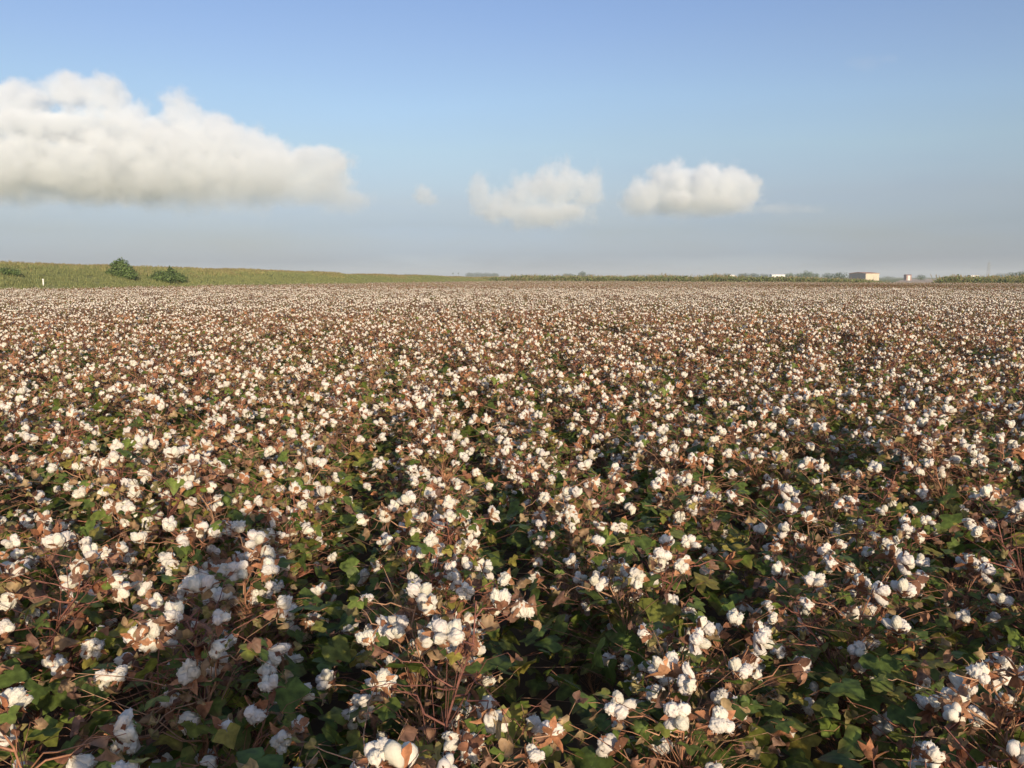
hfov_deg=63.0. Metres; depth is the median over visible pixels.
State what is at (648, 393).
cotton plant
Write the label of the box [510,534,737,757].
cotton plant
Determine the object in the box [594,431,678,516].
cotton plant
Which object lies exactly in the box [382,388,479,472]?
cotton plant
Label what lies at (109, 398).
cotton plant
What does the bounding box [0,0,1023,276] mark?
sky
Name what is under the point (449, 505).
cotton plant
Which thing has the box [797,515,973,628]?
cotton plant
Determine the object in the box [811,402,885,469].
cotton plant
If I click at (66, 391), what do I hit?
cotton plant
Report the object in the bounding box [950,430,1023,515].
cotton plant
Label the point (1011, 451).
cotton plant
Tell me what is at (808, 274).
tree
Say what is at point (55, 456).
cotton plant
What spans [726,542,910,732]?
cotton plant
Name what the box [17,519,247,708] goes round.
cotton plant
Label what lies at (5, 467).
cotton plant
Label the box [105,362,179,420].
cotton plant
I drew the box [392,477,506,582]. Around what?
cotton plant
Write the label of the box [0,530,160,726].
cotton plant
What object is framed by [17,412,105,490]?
cotton plant
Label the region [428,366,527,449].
cotton plant
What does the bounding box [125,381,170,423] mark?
cotton plant
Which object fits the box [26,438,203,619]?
cotton plant
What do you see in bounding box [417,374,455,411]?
cotton plant
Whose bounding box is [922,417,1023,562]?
cotton plant
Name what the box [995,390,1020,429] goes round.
cotton plant
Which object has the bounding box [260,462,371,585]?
cotton plant
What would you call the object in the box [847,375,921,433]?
cotton plant
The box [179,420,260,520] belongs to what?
cotton plant
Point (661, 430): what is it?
cotton plant
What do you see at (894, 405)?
cotton plant
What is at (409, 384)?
cotton plant
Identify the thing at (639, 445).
cotton plant
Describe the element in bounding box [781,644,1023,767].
cotton plant
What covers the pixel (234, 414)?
cotton plant
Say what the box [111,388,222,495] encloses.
cotton plant
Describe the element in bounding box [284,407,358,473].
cotton plant
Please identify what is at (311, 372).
cotton plant
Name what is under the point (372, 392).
cotton plant
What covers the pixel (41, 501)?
cotton plant
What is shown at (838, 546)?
cotton plant
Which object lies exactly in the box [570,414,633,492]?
cotton plant
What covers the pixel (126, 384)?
cotton plant
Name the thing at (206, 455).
cotton plant
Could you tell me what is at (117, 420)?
cotton plant
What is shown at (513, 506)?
cotton plant
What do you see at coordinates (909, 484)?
cotton plant
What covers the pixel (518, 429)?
cotton plant
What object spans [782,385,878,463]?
cotton plant
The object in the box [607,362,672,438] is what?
cotton plant
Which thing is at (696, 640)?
cotton plant
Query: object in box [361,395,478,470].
cotton plant
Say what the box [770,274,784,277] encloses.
shed
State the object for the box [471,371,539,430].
cotton plant
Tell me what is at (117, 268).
shrub
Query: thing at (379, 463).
cotton plant
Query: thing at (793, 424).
cotton plant
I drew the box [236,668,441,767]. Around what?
cotton plant
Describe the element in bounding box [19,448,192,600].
cotton plant
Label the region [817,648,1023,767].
cotton plant
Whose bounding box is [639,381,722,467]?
cotton plant
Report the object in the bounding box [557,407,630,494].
cotton plant
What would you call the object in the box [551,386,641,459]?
cotton plant
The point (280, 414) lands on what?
cotton plant
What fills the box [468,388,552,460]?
cotton plant
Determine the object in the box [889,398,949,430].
cotton plant
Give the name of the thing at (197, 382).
cotton plant
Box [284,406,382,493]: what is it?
cotton plant
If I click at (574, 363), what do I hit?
cotton plant
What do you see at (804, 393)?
cotton plant
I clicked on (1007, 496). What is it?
cotton plant
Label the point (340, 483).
cotton plant
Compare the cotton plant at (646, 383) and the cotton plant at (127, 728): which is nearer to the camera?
the cotton plant at (127, 728)
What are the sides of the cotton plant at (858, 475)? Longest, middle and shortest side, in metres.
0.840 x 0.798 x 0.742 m
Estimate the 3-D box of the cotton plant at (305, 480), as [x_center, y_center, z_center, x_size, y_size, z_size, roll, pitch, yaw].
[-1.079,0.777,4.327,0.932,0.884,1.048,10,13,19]
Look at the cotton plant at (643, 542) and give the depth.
4.14 m
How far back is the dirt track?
329.66 m
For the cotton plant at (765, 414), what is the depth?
6.50 m
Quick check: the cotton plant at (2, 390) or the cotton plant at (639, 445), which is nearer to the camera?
the cotton plant at (639, 445)
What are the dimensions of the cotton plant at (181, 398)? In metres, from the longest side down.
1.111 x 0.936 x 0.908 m
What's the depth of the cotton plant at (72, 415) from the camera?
5.21 m
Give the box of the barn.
[849,272,878,280]
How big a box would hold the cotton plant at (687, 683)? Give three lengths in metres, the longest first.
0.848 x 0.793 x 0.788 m
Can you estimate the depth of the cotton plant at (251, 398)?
6.31 m
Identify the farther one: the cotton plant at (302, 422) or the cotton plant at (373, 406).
the cotton plant at (373, 406)
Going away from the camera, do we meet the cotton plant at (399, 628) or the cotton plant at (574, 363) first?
the cotton plant at (399, 628)
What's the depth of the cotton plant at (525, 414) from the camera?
6.22 m
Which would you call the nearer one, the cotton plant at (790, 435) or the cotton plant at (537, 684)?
the cotton plant at (537, 684)
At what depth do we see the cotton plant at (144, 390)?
6.78 m
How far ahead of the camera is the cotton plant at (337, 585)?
3.94 m
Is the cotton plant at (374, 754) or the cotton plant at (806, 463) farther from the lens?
the cotton plant at (806, 463)
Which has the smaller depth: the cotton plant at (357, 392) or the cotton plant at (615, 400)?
the cotton plant at (615, 400)
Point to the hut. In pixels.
(907, 276)
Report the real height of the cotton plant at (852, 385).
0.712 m
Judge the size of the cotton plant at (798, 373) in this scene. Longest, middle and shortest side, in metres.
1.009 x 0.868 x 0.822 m
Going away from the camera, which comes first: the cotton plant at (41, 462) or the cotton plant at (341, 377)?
the cotton plant at (41, 462)
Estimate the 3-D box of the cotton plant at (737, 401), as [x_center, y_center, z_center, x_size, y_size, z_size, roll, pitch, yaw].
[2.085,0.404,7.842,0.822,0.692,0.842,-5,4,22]
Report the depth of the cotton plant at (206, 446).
4.88 m
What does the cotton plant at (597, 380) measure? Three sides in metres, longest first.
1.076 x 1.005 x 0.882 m
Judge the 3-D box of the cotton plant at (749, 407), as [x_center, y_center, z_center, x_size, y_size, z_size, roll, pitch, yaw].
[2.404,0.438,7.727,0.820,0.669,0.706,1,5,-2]
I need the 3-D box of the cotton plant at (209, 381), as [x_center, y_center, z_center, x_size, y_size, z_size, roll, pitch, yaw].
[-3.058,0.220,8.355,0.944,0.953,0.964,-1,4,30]
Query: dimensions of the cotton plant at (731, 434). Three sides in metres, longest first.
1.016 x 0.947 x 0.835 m
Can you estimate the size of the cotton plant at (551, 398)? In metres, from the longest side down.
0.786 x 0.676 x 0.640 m
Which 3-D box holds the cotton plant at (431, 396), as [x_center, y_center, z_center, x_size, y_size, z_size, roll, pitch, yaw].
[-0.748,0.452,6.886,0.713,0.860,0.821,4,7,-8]
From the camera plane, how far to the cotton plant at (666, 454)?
5.09 m
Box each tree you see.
[473,272,483,276]
[803,270,813,277]
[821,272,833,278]
[833,271,846,278]
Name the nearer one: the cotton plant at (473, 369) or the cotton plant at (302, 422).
the cotton plant at (302, 422)
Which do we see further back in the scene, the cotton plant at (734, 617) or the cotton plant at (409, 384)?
the cotton plant at (409, 384)
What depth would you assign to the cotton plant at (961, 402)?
6.10 m
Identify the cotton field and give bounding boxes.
[0,280,1023,767]
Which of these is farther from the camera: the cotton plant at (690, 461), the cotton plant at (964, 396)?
the cotton plant at (964, 396)
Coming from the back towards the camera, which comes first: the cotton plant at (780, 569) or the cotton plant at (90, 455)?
the cotton plant at (90, 455)
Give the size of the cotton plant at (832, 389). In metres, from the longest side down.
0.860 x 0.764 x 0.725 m
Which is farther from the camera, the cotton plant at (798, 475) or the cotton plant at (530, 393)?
the cotton plant at (530, 393)
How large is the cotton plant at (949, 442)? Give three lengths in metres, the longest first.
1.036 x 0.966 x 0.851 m
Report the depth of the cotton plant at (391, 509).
3.71 m
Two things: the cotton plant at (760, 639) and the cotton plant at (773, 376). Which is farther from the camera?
the cotton plant at (773, 376)
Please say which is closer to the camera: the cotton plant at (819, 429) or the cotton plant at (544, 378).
the cotton plant at (819, 429)
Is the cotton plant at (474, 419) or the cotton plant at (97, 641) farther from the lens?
the cotton plant at (474, 419)
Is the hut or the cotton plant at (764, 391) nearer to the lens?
the cotton plant at (764, 391)
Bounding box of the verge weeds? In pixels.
[475,273,1023,283]
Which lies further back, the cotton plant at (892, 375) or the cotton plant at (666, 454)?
the cotton plant at (892, 375)
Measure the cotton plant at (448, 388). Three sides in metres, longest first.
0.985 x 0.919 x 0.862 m
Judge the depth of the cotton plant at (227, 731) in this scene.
2.28 m
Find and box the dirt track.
[894,279,935,282]
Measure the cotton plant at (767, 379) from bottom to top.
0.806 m
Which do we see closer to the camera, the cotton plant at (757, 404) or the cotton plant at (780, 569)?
the cotton plant at (780, 569)
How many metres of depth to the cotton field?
14.80 m
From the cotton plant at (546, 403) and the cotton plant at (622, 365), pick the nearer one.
the cotton plant at (546, 403)
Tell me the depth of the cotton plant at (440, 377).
8.12 m
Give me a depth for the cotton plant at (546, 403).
6.78 m
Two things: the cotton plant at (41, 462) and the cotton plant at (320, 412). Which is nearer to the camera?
the cotton plant at (41, 462)
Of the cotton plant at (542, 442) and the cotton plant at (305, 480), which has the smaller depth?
the cotton plant at (305, 480)
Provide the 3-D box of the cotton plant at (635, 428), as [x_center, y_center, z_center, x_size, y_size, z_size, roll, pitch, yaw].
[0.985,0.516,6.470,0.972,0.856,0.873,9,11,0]
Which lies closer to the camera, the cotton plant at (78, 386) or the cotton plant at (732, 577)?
the cotton plant at (732, 577)
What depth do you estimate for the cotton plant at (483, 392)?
8.73 m
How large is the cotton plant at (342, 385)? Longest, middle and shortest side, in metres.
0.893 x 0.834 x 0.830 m
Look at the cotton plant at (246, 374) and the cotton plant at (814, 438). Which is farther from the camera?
the cotton plant at (246, 374)
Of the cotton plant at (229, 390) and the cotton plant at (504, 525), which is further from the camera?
the cotton plant at (229, 390)
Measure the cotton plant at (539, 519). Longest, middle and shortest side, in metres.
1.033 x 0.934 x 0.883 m
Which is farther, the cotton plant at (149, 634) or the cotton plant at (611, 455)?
the cotton plant at (611, 455)
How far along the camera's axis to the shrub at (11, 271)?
69.17 m
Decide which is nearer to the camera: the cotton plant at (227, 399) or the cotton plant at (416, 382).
the cotton plant at (227, 399)
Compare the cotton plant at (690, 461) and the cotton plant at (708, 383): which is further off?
the cotton plant at (708, 383)
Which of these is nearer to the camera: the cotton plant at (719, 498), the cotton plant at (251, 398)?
the cotton plant at (719, 498)
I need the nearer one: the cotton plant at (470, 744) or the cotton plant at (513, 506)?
the cotton plant at (470, 744)
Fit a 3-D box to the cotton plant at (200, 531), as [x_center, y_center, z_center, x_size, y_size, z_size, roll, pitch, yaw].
[-1.157,0.924,3.438,0.890,0.784,0.954,12,15,40]
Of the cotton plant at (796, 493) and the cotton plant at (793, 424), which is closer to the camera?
the cotton plant at (796, 493)
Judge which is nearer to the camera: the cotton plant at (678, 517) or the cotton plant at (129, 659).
the cotton plant at (129, 659)
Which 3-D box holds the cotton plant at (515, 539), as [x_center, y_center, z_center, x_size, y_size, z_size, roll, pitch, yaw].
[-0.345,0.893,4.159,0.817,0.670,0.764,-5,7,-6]
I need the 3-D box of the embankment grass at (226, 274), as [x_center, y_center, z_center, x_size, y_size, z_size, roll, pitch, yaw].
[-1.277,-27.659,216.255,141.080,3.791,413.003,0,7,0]
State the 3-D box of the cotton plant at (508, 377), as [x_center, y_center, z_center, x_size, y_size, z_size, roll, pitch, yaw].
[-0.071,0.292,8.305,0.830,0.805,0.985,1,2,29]
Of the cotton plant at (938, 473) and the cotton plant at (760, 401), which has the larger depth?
the cotton plant at (760, 401)
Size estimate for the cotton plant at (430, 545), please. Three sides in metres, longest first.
0.932 x 0.837 x 0.821 m
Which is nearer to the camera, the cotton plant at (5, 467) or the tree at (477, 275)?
the cotton plant at (5, 467)
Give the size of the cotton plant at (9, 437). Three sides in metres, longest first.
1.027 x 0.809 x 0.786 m
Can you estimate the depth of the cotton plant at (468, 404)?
7.59 m
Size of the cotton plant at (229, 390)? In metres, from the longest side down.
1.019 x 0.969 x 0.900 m
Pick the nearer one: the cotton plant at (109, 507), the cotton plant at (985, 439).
the cotton plant at (109, 507)
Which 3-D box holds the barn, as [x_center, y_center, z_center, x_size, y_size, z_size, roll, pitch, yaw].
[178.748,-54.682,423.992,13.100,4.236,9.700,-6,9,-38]
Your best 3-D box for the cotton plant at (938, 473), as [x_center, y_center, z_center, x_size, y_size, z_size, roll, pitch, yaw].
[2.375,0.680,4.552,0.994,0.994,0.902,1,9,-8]
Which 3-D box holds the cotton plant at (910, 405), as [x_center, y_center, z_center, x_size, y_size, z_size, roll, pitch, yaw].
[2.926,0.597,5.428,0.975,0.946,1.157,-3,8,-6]
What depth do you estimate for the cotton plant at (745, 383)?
8.45 m
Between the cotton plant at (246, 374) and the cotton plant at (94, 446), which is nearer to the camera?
the cotton plant at (94, 446)
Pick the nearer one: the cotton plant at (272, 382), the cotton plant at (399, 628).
the cotton plant at (399, 628)
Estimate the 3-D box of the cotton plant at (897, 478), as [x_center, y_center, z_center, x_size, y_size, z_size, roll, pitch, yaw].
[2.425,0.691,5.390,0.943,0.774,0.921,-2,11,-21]
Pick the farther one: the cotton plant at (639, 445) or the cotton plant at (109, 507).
the cotton plant at (639, 445)
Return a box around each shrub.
[0,267,21,276]
[105,257,137,278]
[147,270,176,282]
[166,265,187,282]
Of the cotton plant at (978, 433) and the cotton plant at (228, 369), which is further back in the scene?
the cotton plant at (228, 369)
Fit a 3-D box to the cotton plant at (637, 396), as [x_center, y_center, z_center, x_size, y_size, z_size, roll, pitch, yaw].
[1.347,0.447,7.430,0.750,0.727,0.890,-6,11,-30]
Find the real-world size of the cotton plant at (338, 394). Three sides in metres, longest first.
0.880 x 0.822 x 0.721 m
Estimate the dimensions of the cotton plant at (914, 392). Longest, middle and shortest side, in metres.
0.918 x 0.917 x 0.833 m
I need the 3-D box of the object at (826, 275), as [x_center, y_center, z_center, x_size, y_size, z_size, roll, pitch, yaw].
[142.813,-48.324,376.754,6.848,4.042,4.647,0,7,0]
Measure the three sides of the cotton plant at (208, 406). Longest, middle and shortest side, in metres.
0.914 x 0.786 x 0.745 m
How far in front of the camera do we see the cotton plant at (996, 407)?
6.56 m
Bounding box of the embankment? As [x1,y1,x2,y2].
[0,267,445,290]
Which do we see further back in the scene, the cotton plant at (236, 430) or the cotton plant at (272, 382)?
the cotton plant at (272, 382)
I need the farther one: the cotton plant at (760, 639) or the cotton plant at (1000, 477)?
the cotton plant at (1000, 477)
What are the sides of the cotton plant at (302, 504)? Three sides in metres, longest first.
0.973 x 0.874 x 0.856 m
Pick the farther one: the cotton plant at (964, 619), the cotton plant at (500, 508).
the cotton plant at (500, 508)
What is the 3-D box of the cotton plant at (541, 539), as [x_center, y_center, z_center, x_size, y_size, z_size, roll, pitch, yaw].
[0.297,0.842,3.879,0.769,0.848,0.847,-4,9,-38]
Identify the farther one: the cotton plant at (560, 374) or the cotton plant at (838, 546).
the cotton plant at (560, 374)
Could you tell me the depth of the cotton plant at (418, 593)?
2.52 m
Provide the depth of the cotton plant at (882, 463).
5.37 m
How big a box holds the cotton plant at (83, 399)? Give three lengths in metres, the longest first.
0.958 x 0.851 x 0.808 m
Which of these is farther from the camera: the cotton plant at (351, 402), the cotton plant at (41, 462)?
the cotton plant at (351, 402)
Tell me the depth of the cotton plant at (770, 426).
5.81 m
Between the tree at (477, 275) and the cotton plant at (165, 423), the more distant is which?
the tree at (477, 275)
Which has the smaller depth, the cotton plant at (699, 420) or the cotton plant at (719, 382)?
the cotton plant at (699, 420)
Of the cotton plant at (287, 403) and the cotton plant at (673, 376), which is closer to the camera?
the cotton plant at (287, 403)
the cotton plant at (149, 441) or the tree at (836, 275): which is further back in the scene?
the tree at (836, 275)
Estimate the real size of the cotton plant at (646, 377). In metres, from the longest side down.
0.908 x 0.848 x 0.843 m
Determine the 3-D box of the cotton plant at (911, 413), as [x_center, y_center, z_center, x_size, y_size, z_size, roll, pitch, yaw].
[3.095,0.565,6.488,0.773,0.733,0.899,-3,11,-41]
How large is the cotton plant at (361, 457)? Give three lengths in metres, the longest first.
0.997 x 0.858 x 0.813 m
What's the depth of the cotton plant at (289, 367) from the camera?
9.07 m
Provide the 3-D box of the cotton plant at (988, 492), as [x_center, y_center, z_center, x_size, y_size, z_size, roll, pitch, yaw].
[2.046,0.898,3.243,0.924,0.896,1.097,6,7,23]
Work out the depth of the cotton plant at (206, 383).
8.43 m
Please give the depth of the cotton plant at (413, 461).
4.77 m
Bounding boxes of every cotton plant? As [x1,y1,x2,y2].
[0,381,66,453]
[0,385,59,447]
[0,395,59,508]
[0,408,162,546]
[0,416,48,510]
[0,421,138,543]
[0,432,127,577]
[0,443,35,495]
[0,452,86,578]
[0,468,73,608]
[0,469,61,547]
[0,487,66,651]
[0,510,165,667]
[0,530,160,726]
[0,530,188,760]
[0,686,186,767]
[2,410,95,497]
[4,386,107,484]
[12,451,101,519]
[14,470,203,662]
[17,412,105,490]
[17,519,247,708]
[18,368,88,436]
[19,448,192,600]
[24,392,128,476]
[26,382,91,449]
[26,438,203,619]
[27,615,285,767]
[45,447,146,534]
[46,373,126,457]
[47,388,135,457]
[48,606,346,767]
[70,446,255,625]
[73,393,199,500]
[74,401,149,456]
[75,368,166,425]
[83,512,357,756]
[86,378,154,441]
[87,358,198,462]
[88,569,374,767]
[93,433,234,581]
[94,587,373,758]
[104,515,374,710]
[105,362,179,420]
[107,428,253,566]
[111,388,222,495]
[116,363,219,464]
[116,449,239,546]
[123,413,208,479]
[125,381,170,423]
[125,468,321,641]
[126,395,191,456]
[127,553,362,761]
[137,403,232,460]
[146,384,232,446]
[152,366,237,426]
[155,391,273,489]
[157,359,237,431]
[157,410,257,515]
[167,394,227,429]
[172,415,264,518]
[176,661,370,767]
[177,413,293,486]
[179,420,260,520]
[180,439,398,595]
[183,366,262,440]
[187,378,298,458]
[187,382,252,421]
[200,464,377,595]
[201,419,299,513]
[204,389,319,476]
[205,396,283,461]
[206,480,394,654]
[207,428,359,539]
[226,388,283,441]
[227,370,308,423]
[236,588,582,767]
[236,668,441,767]
[244,433,377,534]
[246,410,309,480]
[246,504,344,636]
[248,375,322,431]
[249,397,294,445]
[249,419,394,561]
[250,364,326,424]
[257,412,354,494]
[257,428,397,554]
[258,371,328,420]
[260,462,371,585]
[274,395,349,442]
[275,366,317,413]
[275,376,378,449]
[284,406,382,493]
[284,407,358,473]
[285,395,376,472]
[286,443,364,519]
[287,568,554,764]
[293,381,382,455]
[293,745,419,767]
[295,531,525,761]
[296,405,406,513]
[299,562,579,767]
[304,379,394,459]
[309,371,373,437]
[310,481,525,652]
[312,379,378,445]
[313,397,377,479]
[313,583,488,767]
[319,372,398,447]
[324,494,548,701]
[331,554,544,711]
[341,363,398,438]
[341,374,389,433]
[344,441,515,600]
[344,446,509,559]
[344,490,551,653]
[346,451,433,556]
[355,443,469,533]
[356,394,421,469]
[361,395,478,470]
[363,415,468,492]
[370,401,503,526]
[370,487,520,618]
[371,370,449,442]
[372,374,481,451]
[375,428,501,539]
[378,390,457,489]
[379,367,462,427]
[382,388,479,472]
[383,427,483,496]
[388,413,499,489]
[389,365,456,416]
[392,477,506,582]
[394,373,453,428]
[410,690,594,767]
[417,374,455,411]
[419,370,483,416]
[420,391,496,465]
[428,366,496,428]
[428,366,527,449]
[447,413,535,525]
[457,341,532,431]
[458,374,538,430]
[458,444,616,579]
[465,442,600,537]
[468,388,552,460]
[470,372,557,457]
[470,444,577,568]
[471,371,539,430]
[472,374,536,437]
[474,400,571,462]
[475,404,595,494]
[475,421,569,485]
[475,482,659,645]
[476,396,521,447]
[477,406,550,471]
[479,431,567,529]
[484,454,619,597]
[485,418,577,471]
[490,398,584,485]
[490,427,641,548]
[498,474,686,644]
[499,459,666,611]
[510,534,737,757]
[513,366,580,426]
[518,532,753,701]
[520,555,677,676]
[521,553,674,696]
[523,367,597,412]
[529,347,604,426]
[531,388,584,456]
[531,688,766,767]
[535,373,622,462]
[535,382,569,430]
[537,372,615,473]
[540,616,816,767]
[547,391,604,446]
[550,380,594,444]
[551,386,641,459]
[553,412,614,477]
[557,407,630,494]
[563,391,669,483]
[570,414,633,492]
[579,397,702,503]
[587,462,765,625]
[590,360,678,425]
[590,620,865,767]
[591,423,714,527]
[592,601,815,767]
[594,413,729,513]
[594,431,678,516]
[595,372,655,418]
[596,625,785,767]
[598,425,704,539]
[602,367,693,425]
[604,435,766,541]
[606,381,671,428]
[606,455,771,581]
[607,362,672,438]
[607,370,690,444]
[613,427,751,561]
[621,392,694,463]
[624,372,715,459]
[627,470,741,606]
[638,488,767,606]
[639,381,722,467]
[642,401,715,468]
[649,479,824,652]
[653,351,722,424]
[653,401,706,468]
[668,393,751,489]
[676,420,795,514]
[678,397,793,500]
[684,425,832,548]
[685,378,752,422]
[685,380,734,429]
[691,374,758,451]
[697,388,767,432]
[700,378,762,432]
[703,406,792,493]
[704,450,813,533]
[708,531,879,673]
[710,572,951,767]
[716,386,783,444]
[718,366,788,416]
[718,426,814,509]
[719,543,964,767]
[724,559,1007,767]
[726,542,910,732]
[727,430,863,556]
[728,501,899,688]
[729,393,802,433]
[730,399,797,442]
[732,367,794,403]
[736,393,843,465]
[741,395,807,470]
[745,380,799,419]
[752,373,834,455]
[755,403,856,490]
[756,368,850,423]
[756,451,894,588]
[756,482,889,580]
[757,417,850,485]
[763,384,851,470]
[763,458,911,577]
[765,417,863,496]
[767,461,960,606]
[775,492,937,630]
[777,377,868,465]
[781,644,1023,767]
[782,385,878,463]
[789,420,887,521]
[789,429,893,505]
[790,387,865,454]
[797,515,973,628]
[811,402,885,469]
[817,383,873,434]
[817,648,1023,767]
[823,384,921,457]
[825,418,959,542]
[830,414,1018,579]
[831,434,961,526]
[837,716,1023,767]
[840,400,961,477]
[840,403,908,465]
[842,554,1023,744]
[844,380,930,466]
[845,417,1023,587]
[846,372,932,430]
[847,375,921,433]
[851,551,1021,685]
[853,376,949,443]
[858,408,960,458]
[861,455,982,546]
[873,389,1010,509]
[885,399,1023,543]
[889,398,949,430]
[891,458,1022,582]
[895,426,1012,530]
[907,436,1023,574]
[910,484,1023,671]
[921,377,1004,459]
[921,388,1004,434]
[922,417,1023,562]
[927,377,1005,434]
[939,487,1023,613]
[950,400,1018,476]
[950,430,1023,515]
[955,428,1023,505]
[957,377,1005,454]
[958,380,1002,419]
[959,402,1023,474]
[962,388,1023,498]
[974,386,1021,458]
[976,395,1022,458]
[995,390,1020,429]
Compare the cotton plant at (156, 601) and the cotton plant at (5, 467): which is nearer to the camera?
the cotton plant at (156, 601)
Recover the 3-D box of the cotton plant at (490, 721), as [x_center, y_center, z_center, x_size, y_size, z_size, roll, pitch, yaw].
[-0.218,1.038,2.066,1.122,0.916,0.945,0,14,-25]
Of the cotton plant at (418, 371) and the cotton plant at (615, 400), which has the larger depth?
the cotton plant at (418, 371)
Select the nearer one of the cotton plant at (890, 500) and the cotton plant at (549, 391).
the cotton plant at (890, 500)
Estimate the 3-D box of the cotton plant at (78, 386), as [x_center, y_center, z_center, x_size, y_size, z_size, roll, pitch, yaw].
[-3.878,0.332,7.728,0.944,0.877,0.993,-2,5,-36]
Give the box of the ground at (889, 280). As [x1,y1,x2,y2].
[752,277,938,282]
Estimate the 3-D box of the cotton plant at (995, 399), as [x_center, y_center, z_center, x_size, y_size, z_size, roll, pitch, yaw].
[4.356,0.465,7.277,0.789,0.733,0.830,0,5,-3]
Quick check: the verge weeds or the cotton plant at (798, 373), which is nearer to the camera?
the cotton plant at (798, 373)
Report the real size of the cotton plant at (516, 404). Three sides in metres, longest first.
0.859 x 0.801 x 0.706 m
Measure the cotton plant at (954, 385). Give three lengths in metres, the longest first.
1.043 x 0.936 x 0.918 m
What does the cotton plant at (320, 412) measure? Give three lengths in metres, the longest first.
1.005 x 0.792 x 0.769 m
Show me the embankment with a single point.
(51, 285)
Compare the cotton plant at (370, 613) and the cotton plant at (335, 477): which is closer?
the cotton plant at (370, 613)
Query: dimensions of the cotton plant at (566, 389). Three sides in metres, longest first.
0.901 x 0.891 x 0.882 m
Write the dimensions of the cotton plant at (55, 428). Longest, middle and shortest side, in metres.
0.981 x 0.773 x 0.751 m
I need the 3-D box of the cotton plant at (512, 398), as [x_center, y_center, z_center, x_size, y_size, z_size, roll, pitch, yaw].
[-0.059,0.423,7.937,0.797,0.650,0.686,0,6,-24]
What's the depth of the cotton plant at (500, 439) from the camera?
5.70 m
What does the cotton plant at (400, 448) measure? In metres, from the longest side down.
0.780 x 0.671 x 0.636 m
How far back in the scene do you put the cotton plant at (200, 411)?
8.09 m
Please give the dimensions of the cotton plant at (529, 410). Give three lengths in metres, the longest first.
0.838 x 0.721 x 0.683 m
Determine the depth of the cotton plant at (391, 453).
6.42 m
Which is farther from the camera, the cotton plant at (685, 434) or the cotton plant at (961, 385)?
the cotton plant at (961, 385)
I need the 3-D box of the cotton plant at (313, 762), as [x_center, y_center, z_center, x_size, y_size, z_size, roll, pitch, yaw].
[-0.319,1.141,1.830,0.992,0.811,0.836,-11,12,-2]
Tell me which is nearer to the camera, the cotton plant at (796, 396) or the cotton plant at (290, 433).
the cotton plant at (290, 433)
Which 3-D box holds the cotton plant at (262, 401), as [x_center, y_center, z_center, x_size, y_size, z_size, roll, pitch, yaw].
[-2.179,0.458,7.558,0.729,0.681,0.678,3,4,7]
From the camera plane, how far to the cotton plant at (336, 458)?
5.80 m
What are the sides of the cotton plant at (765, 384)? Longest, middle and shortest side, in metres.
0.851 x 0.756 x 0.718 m
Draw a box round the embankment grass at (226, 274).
[0,260,501,289]
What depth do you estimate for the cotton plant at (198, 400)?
7.62 m
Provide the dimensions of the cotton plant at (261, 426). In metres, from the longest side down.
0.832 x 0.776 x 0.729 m
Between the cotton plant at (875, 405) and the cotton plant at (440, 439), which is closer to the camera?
the cotton plant at (440, 439)
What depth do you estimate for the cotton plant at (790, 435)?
6.03 m
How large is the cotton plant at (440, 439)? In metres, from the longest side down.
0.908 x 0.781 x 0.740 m
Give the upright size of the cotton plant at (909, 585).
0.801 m
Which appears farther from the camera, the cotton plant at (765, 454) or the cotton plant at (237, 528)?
the cotton plant at (765, 454)
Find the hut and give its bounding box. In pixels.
[904,274,911,279]

